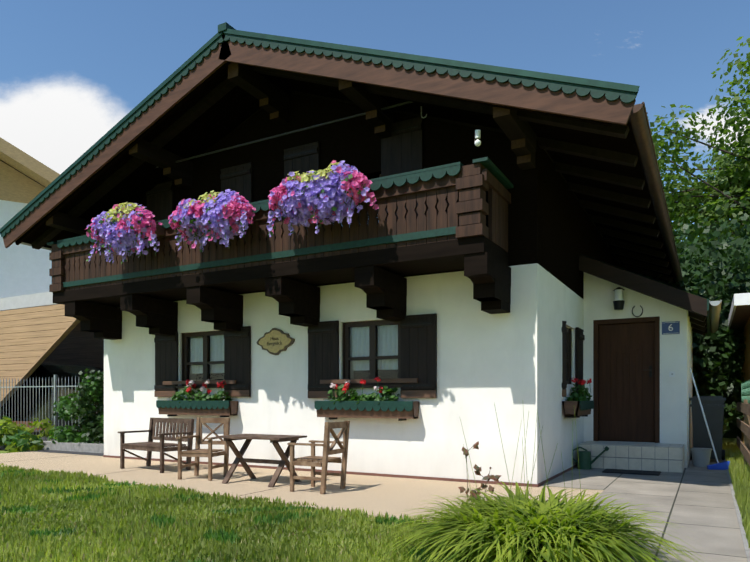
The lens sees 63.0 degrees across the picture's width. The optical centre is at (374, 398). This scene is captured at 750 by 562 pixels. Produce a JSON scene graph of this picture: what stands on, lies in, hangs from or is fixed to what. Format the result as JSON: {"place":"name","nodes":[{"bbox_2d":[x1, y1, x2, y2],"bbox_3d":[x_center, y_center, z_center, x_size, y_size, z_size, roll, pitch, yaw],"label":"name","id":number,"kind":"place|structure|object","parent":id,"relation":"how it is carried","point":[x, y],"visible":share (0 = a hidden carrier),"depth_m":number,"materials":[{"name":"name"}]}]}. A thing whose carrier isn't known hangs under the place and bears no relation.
{"place":"outdoors","nodes":[
{"label":"outdoors","id":0,"kind":"place"},
{"bbox_2d":[0,292,103,455],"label":"neighbour garage","id":1,"kind":"structure","parent":0,"point":[37,330],"depth_m":15.80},
{"bbox_2d":[0,82,125,173],"bbox_3d":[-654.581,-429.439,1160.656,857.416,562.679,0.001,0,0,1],"label":"cloud","id":2,"kind":"structure","parent":0,"point":[59,127],"depth_m":1159.89,"materials":[{"name":"white"}]},
{"bbox_2d":[0,430,595,561],"bbox_3d":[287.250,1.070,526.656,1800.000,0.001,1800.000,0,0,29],"label":"lawn","id":3,"kind":"structure","parent":0,"point":[3,451],"depth_m":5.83,"materials":[{"name":"green plant"}]},
{"bbox_2d":[0,137,59,297],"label":"neighbour house","id":4,"kind":"structure","parent":3,"relation":"on","point":[25,179],"depth_m":21.67,"materials":[{"name":"white paint"}]},
{"bbox_2d":[0,416,79,452],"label":"shrubs","id":5,"kind":"object","parent":3,"relation":"on","point":[21,437],"visible":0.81,"depth_m":12.55,"materials":[{"name":"green plant"}]},
{"bbox_2d":[0,375,100,440],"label":"metal railing fence","id":6,"kind":"object","parent":3,"relation":"on","point":[55,386],"visible":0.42,"depth_m":13.81,"materials":[{"name":"grey metal"}]},
{"bbox_2d":[1,363,103,432],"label":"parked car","id":7,"kind":"object","parent":3,"relation":"on","point":[48,371],"visible":0.19,"depth_m":16.27,"materials":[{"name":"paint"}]},
{"bbox_2d":[39,368,103,452],"bbox_3d":[-5.507,0.250,12.238,2.580,1.740,1.081,0,0,29],"label":"bush","id":8,"kind":"object","parent":3,"relation":"on","point":[88,438],"visible":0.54,"depth_m":12.15,"materials":[{"name":"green plant"}]},
{"bbox_2d":[458,441,500,508],"bbox_3d":[0.820,0.691,4.779,0.266,0.699,0.391,0,0,-23],"label":"plant","id":9,"kind":"object","parent":3,"relation":"on","point":[488,477],"visible":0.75,"depth_m":4.75,"materials":[{"name":"brown plant"}]},
{"bbox_2d":[541,447,749,561],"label":"path slabs","id":10,"kind":"structure","parent":3,"relation":"on","point":[700,504],"depth_m":5.97,"materials":[{"name":"concrete"}]},
{"bbox_2d":[573,446,608,469],"bbox_3d":[3.143,0.862,8.936,0.531,0.346,0.200,0,0,29],"label":"watering can","id":11,"kind":"object","parent":10,"relation":"on","point":[585,461],"visible":0.85,"depth_m":8.90,"materials":[{"name":"plastic"}]},
{"bbox_2d":[690,448,711,466],"bbox_3d":[4.946,0.898,9.285,0.296,0.273,0.289,0,0,29],"label":"bucket","id":12,"kind":"object","parent":10,"relation":"on","point":[701,457],"visible":0.94,"depth_m":9.19,"materials":[{"name":"plastic"}]},
{"bbox_2d":[690,396,725,459],"bbox_3d":[5.517,0.500,10.155,0.510,1.071,0.675,0,0,29],"label":"trash bin","id":13,"kind":"object","parent":10,"relation":"on","point":[713,407],"visible":0.75,"depth_m":9.89,"materials":[{"name":"plastic"}]},
{"bbox_2d":[639,191,749,438],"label":"dark hedge","id":14,"kind":"object","parent":3,"relation":"on","point":[718,270],"visible":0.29,"depth_m":13.99,"materials":[{"name":"green plant"}]},
{"bbox_2d":[648,36,749,243],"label":"lime tree","id":15,"kind":"object","parent":3,"relation":"on","point":[731,174],"visible":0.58,"depth_m":17.83,"materials":[{"name":"green plant"}]},
{"bbox_2d":[690,368,729,469],"bbox_3d":[4.886,0.323,8.930,0.532,1.531,0.106,0,0,18],"label":"yard broom","id":16,"kind":"object","parent":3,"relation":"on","point":[721,465],"visible":0.88,"depth_m":8.91,"materials":[{"name":"white paint"}]},
{"bbox_2d":[722,438,749,547],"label":"grass strip","id":17,"kind":"object","parent":3,"relation":"on","point":[739,471],"visible":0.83,"depth_m":7.44,"materials":[{"name":"green plant"}]},
{"bbox_2d":[737,379,749,465],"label":"timber fence","id":18,"kind":"object","parent":17,"relation":"on","point":[743,405],"visible":0.98,"depth_m":8.94,"materials":[{"name":"brown wood"}]},
{"bbox_2d":[728,293,749,441],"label":"neighbour shed","id":19,"kind":"structure","parent":3,"relation":"on","point":[739,315],"depth_m":12.24,"materials":[{"name":"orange wood"}]},
{"bbox_2d":[0,451,603,523],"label":"terrace paving","id":20,"kind":"structure","parent":0,"point":[376,493],"depth_m":7.42,"materials":[{"name":"stone"}]},
{"bbox_2d":[118,417,194,472],"bbox_3d":[-3.208,0.670,8.973,1.006,0.744,0.592,0,0,35],"label":"bench","id":21,"kind":"object","parent":20,"relation":"on","point":[149,446],"visible":0.98,"depth_m":9.02,"materials":[{"name":"brown wood"}]},
{"bbox_2d":[176,417,229,480],"bbox_3d":[-2.233,0.649,7.997,0.491,0.785,0.530,0,0,15],"label":"chair","id":22,"kind":"object","parent":20,"relation":"on","point":[197,452],"visible":0.96,"depth_m":8.11,"materials":[{"name":"brown wood"}]},
{"bbox_2d":[216,434,306,486],"bbox_3d":[-1.395,0.756,7.539,0.964,0.585,0.620,0,0,29],"label":"table","id":23,"kind":"object","parent":20,"relation":"on","point":[274,441],"visible":0.96,"depth_m":7.48,"materials":[{"name":"brown wood"}]},
{"bbox_2d":[287,421,349,493],"bbox_3d":[-0.630,0.649,6.917,0.543,0.785,0.508,0,0,29],"label":"chair","id":24,"kind":"object","parent":20,"relation":"on","point":[313,461],"visible":1,"depth_m":6.80,"materials":[{"name":"brown wood"}]},
{"bbox_2d":[104,94,623,483],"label":"chalet house","id":25,"kind":"structure","parent":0,"point":[509,365],"depth_m":8.18,"materials":[{"name":"white paint"}]},
{"bbox_2d":[257,328,294,354],"bbox_3d":[-1.463,-0.830,8.980,0.686,0.400,0.035,0,0,29],"label":"house name plaque","id":26,"kind":"object","parent":25,"relation":"attached to","point":[286,340],"visible":0.98,"depth_m":8.96,"materials":[{"name":"beige wood"}]},
{"bbox_2d":[267,337,281,344],"bbox_3d":[-1.469,-0.829,8.962,0.275,0.140,0.006,0,0,29],"label":"sign lettering","id":27,"kind":"object","parent":26,"relation":"attached to","point":[272,338],"visible":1,"depth_m":8.97},
{"bbox_2d":[47,157,513,339],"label":"balcony","id":28,"kind":"structure","parent":25,"relation":"attached to","point":[374,260],"depth_m":7.77,"materials":[{"name":"brown wood"}]},
{"bbox_2d":[23,65,676,286],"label":"house roof","id":29,"kind":"structure","parent":25,"relation":"attached to","point":[228,112],"depth_m":8.94,"materials":[{"name":"brown wood"}]},
{"bbox_2d":[0,22,639,247],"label":"house verge boards","id":30,"kind":"object","parent":29,"relation":"attached to","point":[600,102],"visible":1,"depth_m":7.03,"materials":[{"name":"brown wood"}]},
{"bbox_2d":[20,102,684,289],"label":"house gutters","id":31,"kind":"object","parent":29,"relation":"attached to","point":[640,129],"visible":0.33,"depth_m":7.42,"materials":[{"name":"brown metal"}]},
{"bbox_2d":[86,202,164,263],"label":"hanging flowers","id":32,"kind":"object","parent":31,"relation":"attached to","point":[120,228],"visible":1,"depth_m":8.56,"materials":[{"name":"purple plant"}]},
{"bbox_2d":[170,379,231,402],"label":"window box flowers","id":33,"kind":"object","parent":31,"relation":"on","point":[189,392],"visible":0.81,"depth_m":9.51,"materials":[{"name":"green plant"}]},
{"bbox_2d":[168,189,255,251],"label":"hanging flowers","id":34,"kind":"object","parent":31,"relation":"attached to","point":[227,215],"visible":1,"depth_m":7.75,"materials":[{"name":"purple plant"}]},
{"bbox_2d":[266,160,378,236],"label":"hanging flowers","id":35,"kind":"object","parent":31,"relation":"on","point":[316,197],"visible":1,"depth_m":6.95,"materials":[{"name":"purple plant"}]},
{"bbox_2d":[328,376,398,403],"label":"window box flowers","id":36,"kind":"object","parent":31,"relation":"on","point":[383,391],"visible":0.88,"depth_m":8.12,"materials":[{"name":"green plant"}]},
{"bbox_2d":[709,300,721,332],"bbox_3d":[5.741,-1.332,10.367,0.164,0.080,4.100,0,0,29],"label":"rain gutter","id":37,"kind":"object","parent":31,"relation":"attached to","point":[714,311],"visible":0.96,"depth_m":9.67,"materials":[{"name":"brown metal"}]},
{"bbox_2d":[31,62,674,286],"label":"house rafters","id":38,"kind":"object","parent":29,"relation":"attached to","point":[514,125],"visible":0.33,"depth_m":8.37,"materials":[{"name":"brown wood"}]},
{"bbox_2d":[146,101,593,420],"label":"shuttered windows","id":39,"kind":"structure","parent":25,"relation":"attached to","point":[402,355],"depth_m":8.52,"materials":[{"name":"brown wood"}]},
{"bbox_2d":[579,254,708,475],"bbox_3d":[4.596,-0.630,10.524,2.020,3.441,4.920,0,0,29],"label":"entrance porch","id":40,"kind":"object","parent":25,"relation":"attached to","point":[638,420],"visible":0.9,"depth_m":9.40,"materials":[{"name":"white paint"}]},
{"bbox_2d":[613,287,624,309],"bbox_3d":[3.758,-1.530,9.426,0.180,0.340,0.250,0,0,29],"label":"wall lamp","id":41,"kind":"object","parent":40,"relation":"attached to","point":[618,302],"visible":1,"depth_m":9.34,"materials":[{"name":"white glass"}]},
{"bbox_2d":[662,321,679,334],"bbox_3d":[4.438,-1.055,9.190,0.240,0.190,0.014,0,0,29],"label":"house number sign","id":42,"kind":"object","parent":40,"relation":"attached to","point":[675,325],"visible":1,"depth_m":9.18,"materials":[{"name":"blue metal"}]},
{"bbox_2d":[669,371,674,376],"bbox_3d":[4.454,-0.360,9.178,0.080,0.080,0.020,0,0,29],"label":"doorbell","id":43,"kind":"object","parent":40,"relation":"attached to","point":[672,374],"visible":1,"depth_m":9.17,"materials":[{"name":"white paint"}]},
{"bbox_2d":[0,0,749,283],"label":"sky","id":44,"kind":"structure","parent":0,"point":[121,50],"materials":[{"name":"blue"}]},
{"bbox_2d":[566,377,591,403],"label":"potted flowers","id":45,"kind":"object","parent":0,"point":[578,396],"visible":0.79,"depth_m":8.71,"materials":[{"name":"green plant"}]},
{"bbox_2d":[680,107,749,147],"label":"cloud","id":46,"kind":"structure","parent":0,"point":[699,126],"depth_m":1130.74,"materials":[{"name":"white"}]}
]}

